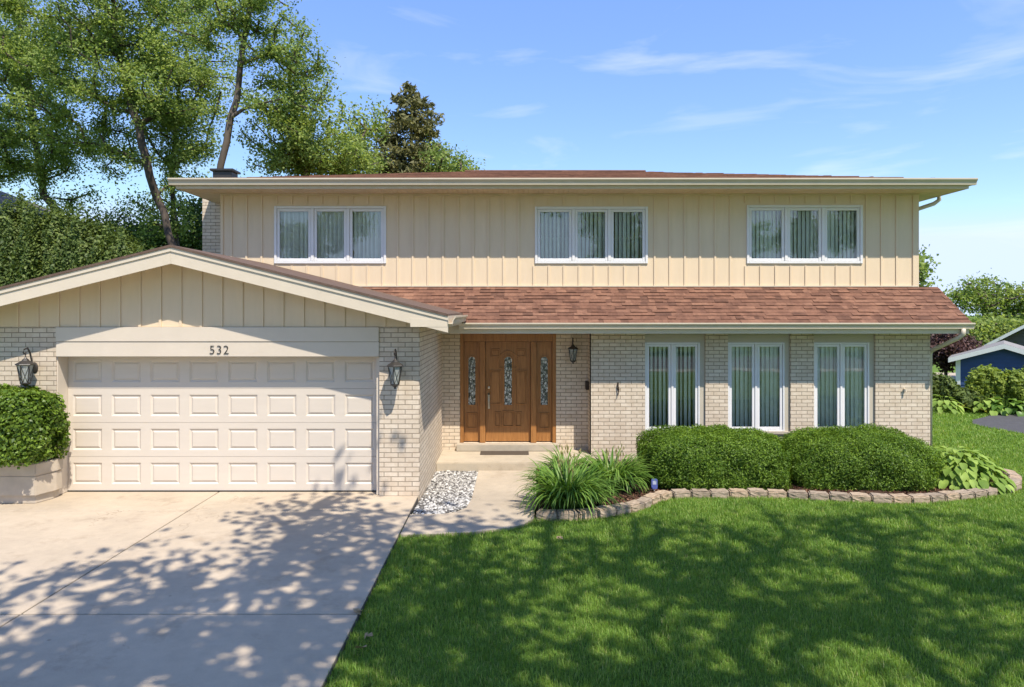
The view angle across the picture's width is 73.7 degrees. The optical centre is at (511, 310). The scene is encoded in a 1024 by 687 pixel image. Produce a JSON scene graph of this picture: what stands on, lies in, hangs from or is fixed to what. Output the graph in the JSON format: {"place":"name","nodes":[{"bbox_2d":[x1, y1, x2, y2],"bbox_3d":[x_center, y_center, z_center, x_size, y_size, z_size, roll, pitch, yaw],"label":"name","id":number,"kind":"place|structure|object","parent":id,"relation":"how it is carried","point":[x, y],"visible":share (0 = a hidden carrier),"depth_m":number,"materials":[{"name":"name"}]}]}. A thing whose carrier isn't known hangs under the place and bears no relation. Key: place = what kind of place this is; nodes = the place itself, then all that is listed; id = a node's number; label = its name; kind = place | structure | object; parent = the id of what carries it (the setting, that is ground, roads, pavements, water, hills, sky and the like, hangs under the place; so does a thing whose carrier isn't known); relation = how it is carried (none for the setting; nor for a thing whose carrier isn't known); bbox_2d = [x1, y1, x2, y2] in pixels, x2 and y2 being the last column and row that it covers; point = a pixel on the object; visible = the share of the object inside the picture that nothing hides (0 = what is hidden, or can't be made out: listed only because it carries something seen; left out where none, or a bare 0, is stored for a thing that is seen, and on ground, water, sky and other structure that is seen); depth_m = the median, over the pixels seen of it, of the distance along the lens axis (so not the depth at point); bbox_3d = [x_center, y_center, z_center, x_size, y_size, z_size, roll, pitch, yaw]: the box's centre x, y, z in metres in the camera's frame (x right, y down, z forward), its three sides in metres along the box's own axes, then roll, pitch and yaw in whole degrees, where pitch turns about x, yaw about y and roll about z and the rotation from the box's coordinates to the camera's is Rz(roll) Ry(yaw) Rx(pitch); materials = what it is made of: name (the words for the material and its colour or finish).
{"place":"outdoors","nodes":[
{"label":"outdoors","id":0,"kind":"place"},
{"bbox_2d":[0,492,417,686],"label":"driveway","id":1,"kind":"structure","parent":0,"point":[245,589],"depth_m":7.07,"materials":[{"name":"concrete"}]},
{"bbox_2d":[0,457,62,502],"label":"planter","id":2,"kind":"object","parent":1,"relation":"on","point":[40,481],"visible":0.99,"depth_m":10.03,"materials":[{"name":"concrete"}]},
{"bbox_2d":[0,383,70,469],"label":"planter shrub","id":3,"kind":"object","parent":2,"relation":"in","point":[34,423],"visible":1,"depth_m":9.82,"materials":[{"name":"green plant"}]},
{"bbox_2d":[0,0,1023,315],"label":"sky","id":4,"kind":"structure","parent":0,"point":[861,88],"materials":[{"name":"blue"}]},
{"bbox_2d":[218,316,1023,686],"bbox_3d":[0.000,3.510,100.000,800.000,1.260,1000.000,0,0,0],"label":"lawn","id":5,"kind":"structure","parent":0,"point":[666,660],"depth_m":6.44,"materials":[{"name":"plant"}]},
{"bbox_2d":[0,182,43,286],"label":"arborvitae","id":6,"kind":"object","parent":5,"relation":"on","point":[9,225],"visible":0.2,"depth_m":20.02,"materials":[{"name":"green plant"}]},
{"bbox_2d":[0,191,50,215],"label":"roof","id":7,"kind":"structure","parent":5,"relation":"on","point":[2,198],"depth_m":31.04,"materials":[{"name":"grey"}]},
{"bbox_2d":[9,197,75,283],"bbox_3d":[-13.583,-0.191,20.381,2.021,6.412,2.160,0,0,0],"label":"arborvitae","id":8,"kind":"object","parent":5,"relation":"on","point":[41,246],"visible":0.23,"depth_m":19.72,"materials":[{"name":"green plant"}]},
{"bbox_2d":[0,3,143,239],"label":"maple tree","id":9,"kind":"object","parent":5,"relation":"on","point":[14,166],"visible":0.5,"depth_m":26.29,"materials":[{"name":"green plant"}]},
{"bbox_2d":[54,198,118,272],"bbox_3d":[-12.488,-0.144,20.264,2.019,6.321,2.171,0,0,0],"label":"arborvitae","id":10,"kind":"object","parent":5,"relation":"on","point":[82,234],"visible":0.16,"depth_m":19.68,"materials":[{"name":"green plant"}]},
{"bbox_2d":[84,220,146,264],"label":"arborvitae","id":11,"kind":"object","parent":5,"relation":"on","point":[122,246],"visible":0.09,"depth_m":19.59,"materials":[{"name":"green plant"}]},
{"bbox_2d":[0,0,261,245],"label":"maple tree","id":12,"kind":"object","parent":5,"relation":"on","point":[102,42],"visible":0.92,"depth_m":23.82,"materials":[{"name":"green plant"}]},
{"bbox_2d":[87,187,201,250],"bbox_3d":[-15.394,-1.336,29.226,7.816,8.664,6.088,0,0,0],"label":"maple tree","id":13,"kind":"object","parent":5,"relation":"on","point":[196,236],"visible":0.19,"depth_m":27.87,"materials":[{"name":"green plant"}]},
{"bbox_2d":[129,243,165,253],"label":"arborvitae","id":14,"kind":"object","parent":5,"relation":"on","point":[135,249],"depth_m":19.79,"materials":[{"name":"green plant"}]},
{"bbox_2d":[109,39,234,248],"bbox_3d":[-12.495,-3.555,25.463,4.403,13.096,4.278,0,0,0],"label":"maple tree","id":15,"kind":"object","parent":5,"relation":"on","point":[173,212],"visible":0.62,"depth_m":25.24,"materials":[{"name":"green plant"}]},
{"bbox_2d":[148,0,345,167],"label":"ash tree","id":16,"kind":"object","parent":5,"relation":"on","point":[241,24],"visible":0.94,"depth_m":21.15,"materials":[{"name":"green plant"}]},
{"bbox_2d":[230,60,390,176],"bbox_3d":[-6.761,-2.649,22.832,5.064,11.302,4.714,0,0,-30],"label":"maple tree","id":17,"kind":"object","parent":5,"relation":"on","point":[308,165],"visible":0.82,"depth_m":21.82,"materials":[{"name":"green plant"}]},
{"bbox_2d":[310,91,390,174],"bbox_3d":[-5.469,-2.407,24.049,2.725,10.800,2.998,0,0,33],"label":"ash tree","id":18,"kind":"object","parent":5,"relation":"on","point":[366,130],"visible":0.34,"depth_m":23.70,"materials":[{"name":"green plant"}]},
{"bbox_2d":[353,608,363,614],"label":"fallen leaf","id":19,"kind":"object","parent":5,"relation":"on","point":[357,610],"visible":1,"depth_m":6.41,"materials":[{"name":"plant"}]},
{"bbox_2d":[361,80,452,173],"bbox_3d":[-4.545,-3.534,30.259,10.482,13.050,10.051,0,0,0],"label":"spruce tree","id":20,"kind":"object","parent":5,"relation":"on","point":[402,151],"visible":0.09,"depth_m":29.42,"materials":[{"name":"green plant"}]},
{"bbox_2d":[409,134,485,171],"bbox_3d":[-2.582,-2.118,28.235,3.199,10.225,3.903,0,0,0],"label":"ash tree","id":21,"kind":"object","parent":5,"relation":"on","point":[440,161],"visible":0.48,"depth_m":27.48,"materials":[{"name":"green plant"}]},
{"bbox_2d":[401,471,536,536],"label":"walkway","id":22,"kind":"structure","parent":5,"relation":"on","point":[495,502],"depth_m":9.68,"materials":[{"name":"concrete"}]},
{"bbox_2d":[0,168,977,501],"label":"house","id":23,"kind":"structure","parent":5,"relation":"on","point":[264,332],"depth_m":13.36,"materials":[{"name":"beige wood"}]},
{"bbox_2d":[15,347,37,387],"bbox_3d":[-7.300,0.847,10.282,0.233,0.600,0.336,0,0,0],"label":"wall lantern","id":24,"kind":"object","parent":23,"relation":"attached to","point":[26,368],"depth_m":10.21,"materials":[{"name":"black metal"}]},
{"bbox_2d":[67,357,375,491],"bbox_3d":[-4.521,1.704,10.724,4.872,2.248,0.072,0,0,0],"label":"garage door","id":25,"kind":"structure","parent":23,"relation":"in","point":[138,424],"depth_m":10.70,"materials":[{"name":"paint"}]},
{"bbox_2d":[274,206,385,263],"bbox_3d":[-3.683,-1.543,13.909,2.266,1.203,0.177,0,0,0],"label":"window","id":26,"kind":"structure","parent":23,"relation":"in","point":[302,234],"depth_m":13.94,"materials":[{"name":"white plastic"}]},
{"bbox_2d":[387,349,402,388],"bbox_3d":[-1.755,0.867,10.282,0.233,0.600,0.336,0,0,0],"label":"wall lantern","id":27,"kind":"object","parent":23,"relation":"attached to","point":[394,366],"depth_m":10.19,"materials":[{"name":"black metal"}]},
{"bbox_2d":[486,342,529,440],"bbox_3d":[-0.079,1.640,13.916,0.909,2.030,0.117,0,0,0],"label":"front door","id":28,"kind":"structure","parent":23,"relation":"in","point":[507,363],"depth_m":13.93,"materials":[{"name":"brown wood"}]},
{"bbox_2d":[568,338,577,363],"bbox_3d":[1.220,0.794,13.703,0.204,0.525,0.295,0,0,0],"label":"wall lantern","id":29,"kind":"object","parent":23,"relation":"attached to","point":[572,348],"depth_m":13.62,"materials":[{"name":"black metal"}]},
{"bbox_2d":[535,207,647,263],"bbox_3d":[1.609,-1.538,13.908,2.286,1.193,0.177,0,0,0],"label":"window","id":30,"kind":"structure","parent":23,"relation":"in","point":[572,214],"depth_m":13.94,"materials":[{"name":"white plastic"}]},
{"bbox_2d":[645,342,699,430],"bbox_3d":[3.146,1.488,13.474,1.076,1.783,0.168,0,0,0],"label":"window","id":31,"kind":"structure","parent":23,"relation":"in","point":[672,347],"depth_m":13.50,"materials":[{"name":"white plastic"}]},
{"bbox_2d":[728,342,784,430],"bbox_3d":[4.789,1.488,13.470,1.115,1.783,0.160,0,0,0],"label":"window","id":32,"kind":"structure","parent":23,"relation":"in","point":[756,349],"depth_m":13.51,"materials":[{"name":"white plastic"}]},
{"bbox_2d":[746,205,862,263],"bbox_3d":[5.929,-1.553,13.907,2.347,1.224,0.174,0,0,0],"label":"window","id":33,"kind":"structure","parent":23,"relation":"in","point":[817,216],"depth_m":13.95,"materials":[{"name":"white plastic"}]},
{"bbox_2d":[814,342,868,428],"bbox_3d":[6.461,1.488,13.466,1.096,1.783,0.151,0,0,0],"label":"window","id":34,"kind":"structure","parent":23,"relation":"in","point":[859,350],"depth_m":13.51,"materials":[{"name":"white plastic"}]},
{"bbox_2d":[436,450,591,471],"bbox_3d":[0.065,2.970,13.249,2.951,0.320,1.198,0,0,0],"label":"porch step","id":35,"kind":"object","parent":5,"relation":"on","point":[455,460],"visible":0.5,"depth_m":12.84,"materials":[{"name":"concrete"}]},
{"bbox_2d":[480,451,528,454],"bbox_3d":[-0.147,2.803,13.485,0.955,0.014,0.310,0,0,0],"label":"door mat","id":36,"kind":"object","parent":35,"relation":"on","point":[504,452],"depth_m":13.40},
{"bbox_2d":[536,460,1004,511],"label":"mulch","id":37,"kind":"object","parent":5,"relation":"on","point":[642,493],"visible":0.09,"depth_m":10.93,"materials":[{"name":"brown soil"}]},
{"bbox_2d":[536,508,556,520],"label":"edging block","id":38,"kind":"structure","parent":37,"relation":"on","point":[544,514],"depth_m":9.40,"materials":[{"name":"stone"}]},
{"bbox_2d":[528,444,596,475],"bbox_3d":[0.953,2.573,11.500,1.316,0.687,1.453,0,0,22],"label":"daylily","id":39,"kind":"object","parent":37,"relation":"on","point":[562,454],"visible":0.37,"depth_m":11.64,"materials":[{"name":"green plant"}]},
{"bbox_2d":[556,509,577,520],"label":"edging block","id":40,"kind":"structure","parent":37,"relation":"on","point":[569,514],"depth_m":9.40,"materials":[{"name":"stone"}]},
{"bbox_2d":[516,452,632,521],"bbox_3d":[0.881,2.508,10.010,1.851,0.838,1.928,0,0,0],"label":"daylily","id":41,"kind":"object","parent":37,"relation":"on","point":[571,488],"visible":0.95,"depth_m":9.72,"materials":[{"name":"green plant"}]},
{"bbox_2d":[575,507,597,520],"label":"edging block","id":42,"kind":"structure","parent":37,"relation":"on","point":[585,513],"depth_m":9.46,"materials":[{"name":"stone"}]},
{"bbox_2d":[594,505,615,517],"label":"edging block","id":43,"kind":"structure","parent":37,"relation":"on","point":[604,511],"depth_m":9.58,"materials":[{"name":"stone"}]},
{"bbox_2d":[571,443,659,499],"bbox_3d":[1.618,2.551,11.066,1.600,0.776,1.662,0,0,0],"label":"daylily","id":44,"kind":"object","parent":37,"relation":"on","point":[623,470],"visible":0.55,"depth_m":10.88,"materials":[{"name":"green plant"}]},
{"bbox_2d":[610,502,630,515],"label":"edging block","id":45,"kind":"structure","parent":37,"relation":"on","point":[626,508],"depth_m":9.72,"materials":[{"name":"stone"}]},
{"bbox_2d":[624,500,643,512],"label":"edging block","id":46,"kind":"structure","parent":37,"relation":"on","point":[636,505],"depth_m":9.92,"materials":[{"name":"stone"}]},
{"bbox_2d":[637,497,651,509],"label":"edging block","id":47,"kind":"structure","parent":37,"relation":"on","point":[646,501],"depth_m":10.13,"materials":[{"name":"stone"}]},
{"bbox_2d":[643,493,659,504],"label":"edging block","id":48,"kind":"structure","parent":37,"relation":"on","point":[655,497],"depth_m":10.39,"materials":[{"name":"stone"}]},
{"bbox_2d":[651,479,657,490],"bbox_3d":[2.274,2.801,10.912,0.100,0.242,0.025,0,0,0],"label":"garden marker","id":49,"kind":"object","parent":37,"relation":"on","point":[654,485],"visible":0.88,"depth_m":10.90,"materials":[{"name":"blue plastic"}]},
{"bbox_2d":[654,490,671,501],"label":"edging block","id":50,"kind":"structure","parent":37,"relation":"on","point":[665,494],"depth_m":10.60,"materials":[{"name":"stone"}]},
{"bbox_2d":[671,488,690,499],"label":"edging block","id":51,"kind":"structure","parent":37,"relation":"on","point":[681,493],"depth_m":10.72,"materials":[{"name":"stone"}]},
{"bbox_2d":[690,488,709,498],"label":"edging block","id":52,"kind":"structure","parent":37,"relation":"on","point":[695,492],"depth_m":10.73,"materials":[{"name":"stone"}]},
{"bbox_2d":[634,423,793,490],"bbox_3d":[3.453,2.464,11.751,2.641,0.968,1.943,0,0,0],"label":"yew shrub","id":53,"kind":"object","parent":37,"relation":"on","point":[709,457],"visible":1,"depth_m":11.05,"materials":[{"name":"green plant"}]},
{"bbox_2d":[709,488,728,498],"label":"edging block","id":54,"kind":"structure","parent":37,"relation":"on","point":[720,492],"depth_m":10.73,"materials":[{"name":"stone"}]},
{"bbox_2d":[728,488,748,498],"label":"edging block","id":55,"kind":"structure","parent":37,"relation":"on","point":[736,492],"depth_m":10.73,"materials":[{"name":"stone"}]},
{"bbox_2d":[746,488,766,498],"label":"edging block","id":56,"kind":"structure","parent":37,"relation":"on","point":[755,492],"depth_m":10.75,"materials":[{"name":"stone"}]},
{"bbox_2d":[766,489,786,498],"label":"edging block","id":57,"kind":"structure","parent":37,"relation":"on","point":[774,493],"depth_m":10.72,"materials":[{"name":"stone"}]},
{"bbox_2d":[788,489,807,499],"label":"edging block","id":58,"kind":"structure","parent":37,"relation":"on","point":[800,494],"depth_m":10.66,"materials":[{"name":"stone"}]},
{"bbox_2d":[808,490,828,500],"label":"edging block","id":59,"kind":"structure","parent":37,"relation":"on","point":[818,495],"depth_m":10.58,"materials":[{"name":"stone"}]},
{"bbox_2d":[829,491,850,501],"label":"edging block","id":60,"kind":"structure","parent":37,"relation":"on","point":[839,496],"depth_m":10.49,"materials":[{"name":"stone"}]},
{"bbox_2d":[849,492,870,502],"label":"edging block","id":61,"kind":"structure","parent":37,"relation":"on","point":[859,496],"depth_m":10.43,"materials":[{"name":"stone"}]},
{"bbox_2d":[779,422,948,491],"bbox_3d":[5.979,2.475,11.836,2.775,0.996,2.059,0,0,0],"label":"yew shrub","id":62,"kind":"object","parent":37,"relation":"on","point":[867,456],"visible":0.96,"depth_m":11.16,"materials":[{"name":"green plant"}]},
{"bbox_2d":[869,492,892,503],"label":"edging block","id":63,"kind":"structure","parent":37,"relation":"on","point":[877,498],"depth_m":10.38,"materials":[{"name":"stone"}]},
{"bbox_2d":[888,493,910,503],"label":"edging block","id":64,"kind":"structure","parent":37,"relation":"on","point":[900,498],"depth_m":10.37,"materials":[{"name":"stone"}]},
{"bbox_2d":[907,493,929,503],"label":"edging block","id":65,"kind":"structure","parent":37,"relation":"on","point":[920,498],"depth_m":10.39,"materials":[{"name":"stone"}]},
{"bbox_2d":[923,492,944,503],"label":"edging block","id":66,"kind":"structure","parent":37,"relation":"on","point":[934,496],"depth_m":10.45,"materials":[{"name":"stone"}]},
{"bbox_2d":[937,490,959,501],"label":"edging block","id":67,"kind":"structure","parent":37,"relation":"on","point":[950,495],"depth_m":10.54,"materials":[{"name":"stone"}]},
{"bbox_2d":[952,489,973,500],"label":"edging block","id":68,"kind":"structure","parent":37,"relation":"on","point":[964,494],"depth_m":10.65,"materials":[{"name":"stone"}]},
{"bbox_2d":[928,446,1016,494],"bbox_3d":[7.598,2.675,11.709,1.675,0.703,1.758,0,0,0],"label":"hosta","id":69,"kind":"object","parent":37,"relation":"on","point":[962,470],"visible":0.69,"depth_m":11.22,"materials":[{"name":"green plant"}]},
{"bbox_2d":[966,488,986,498],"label":"edging block","id":70,"kind":"structure","parent":37,"relation":"on","point":[977,492],"depth_m":10.74,"materials":[{"name":"stone"}]},
{"bbox_2d":[981,487,998,495],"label":"edging block","id":71,"kind":"structure","parent":37,"relation":"on","point":[991,490],"depth_m":10.85,"materials":[{"name":"stone"}]},
{"bbox_2d":[1004,472,1021,476],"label":"edging block","id":72,"kind":"structure","parent":37,"relation":"on","point":[1010,473],"depth_m":12.06,"materials":[{"name":"stone"}]},
{"bbox_2d":[1008,475,1021,479],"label":"edging block","id":73,"kind":"structure","parent":37,"relation":"on","point":[1015,476],"depth_m":11.85,"materials":[{"name":"stone"}]},
{"bbox_2d":[1009,477,1021,482],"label":"edging block","id":74,"kind":"structure","parent":37,"relation":"on","point":[1016,479],"depth_m":11.60,"materials":[{"name":"stone"}]},
{"bbox_2d":[1014,481,1021,490],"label":"edging block","id":75,"kind":"structure","parent":37,"relation":"on","point":[1018,485],"depth_m":11.33,"materials":[{"name":"stone"}]},
{"bbox_2d":[919,244,944,291],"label":"ash tree","id":76,"kind":"object","parent":5,"relation":"on","point":[924,268],"visible":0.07,"depth_m":31.88,"materials":[{"name":"green plant"}]},
{"bbox_2d":[932,372,958,409],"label":"border shrub","id":77,"kind":"object","parent":5,"relation":"on","point":[943,385],"visible":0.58,"depth_m":20.62,"materials":[{"name":"green plant"}]},
{"bbox_2d":[932,394,971,414],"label":"border perennial","id":78,"kind":"object","parent":5,"relation":"on","point":[947,405],"visible":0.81,"depth_m":19.93,"materials":[{"name":"green plant"}]},
{"bbox_2d":[930,333,983,376],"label":"purple tree","id":79,"kind":"object","parent":5,"relation":"on","point":[963,344],"visible":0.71,"depth_m":29.52,"materials":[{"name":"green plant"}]},
{"bbox_2d":[937,401,988,413],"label":"border perennial","id":80,"kind":"object","parent":5,"relation":"on","point":[964,404],"visible":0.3,"depth_m":20.02,"materials":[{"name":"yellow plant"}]},
{"bbox_2d":[944,384,983,411],"bbox_3d":[13.567,2.639,20.609,1.207,0.837,1.318,0,0,-21],"label":"border shrub","id":81,"kind":"object","parent":5,"relation":"on","point":[968,395],"visible":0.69,"depth_m":20.14,"materials":[{"name":"green plant"}]},
{"bbox_2d":[944,268,1023,319],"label":"ash tree","id":82,"kind":"object","parent":5,"relation":"on","point":[980,297],"visible":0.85,"depth_m":61.34,"materials":[{"name":"green plant"}]},
{"bbox_2d":[948,340,1023,386],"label":"blue garage","id":83,"kind":"structure","parent":5,"relation":"on","point":[1003,355],"depth_m":26.78,"materials":[{"name":"blue wood"}]},
{"bbox_2d":[964,364,1011,409],"bbox_3d":[14.322,2.320,20.619,1.357,1.467,1.448,0,0,0],"label":"border shrub","id":84,"kind":"object","parent":5,"relation":"on","point":[988,381],"visible":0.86,"depth_m":20.25,"materials":[{"name":"green plant"}]},
{"bbox_2d":[967,395,1008,415],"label":"border perennial","id":85,"kind":"object","parent":5,"relation":"on","point":[988,403],"visible":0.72,"depth_m":19.76,"materials":[{"name":"green plant"}]},
{"bbox_2d":[964,306,1023,345],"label":"maple tree","id":86,"kind":"object","parent":5,"relation":"on","point":[986,331],"visible":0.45,"depth_m":38.89,"materials":[{"name":"green plant"}]},
{"bbox_2d":[980,397,1023,416],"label":"border perennial","id":87,"kind":"object","parent":5,"relation":"on","point":[996,406],"visible":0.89,"depth_m":19.60,"materials":[{"name":"green plant"}]},
{"bbox_2d":[985,325,1023,345],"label":"neighbour house","id":88,"kind":"structure","parent":5,"relation":"on","point":[1012,336],"depth_m":37.51,"materials":[{"name":"grey"}]},
{"bbox_2d":[1000,367,1023,412],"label":"border shrub","id":89,"kind":"object","parent":5,"relation":"on","point":[1015,381],"visible":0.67,"depth_m":19.87,"materials":[{"name":"green plant"}]},
{"bbox_2d":[1004,400,1023,414],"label":"border perennial","id":90,"kind":"object","parent":5,"relation":"on","point":[1013,408],"visible":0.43,"depth_m":19.67,"materials":[{"name":"green plant"}]},
{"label":"gravel bed","id":91,"kind":"structure","parent":5,"relation":"on","visible":0},
{"bbox_2d":[412,470,477,513],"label":"gravel","id":92,"kind":"structure","parent":91,"relation":"on","point":[448,491],"depth_m":10.91,"materials":[{"name":"grey gravel"}]},
{"bbox_2d":[935,373,955,379],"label":"side road","id":93,"kind":"structure","parent":0,"point":[953,375],"depth_m":43.63,"materials":[{"name":"grey asphalt"}]},
{"bbox_2d":[972,414,1023,433],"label":"neighbour driveway","id":94,"kind":"structure","parent":0,"point":[1014,423],"depth_m":18.24,"materials":[{"name":"grey asphalt"}]}
]}

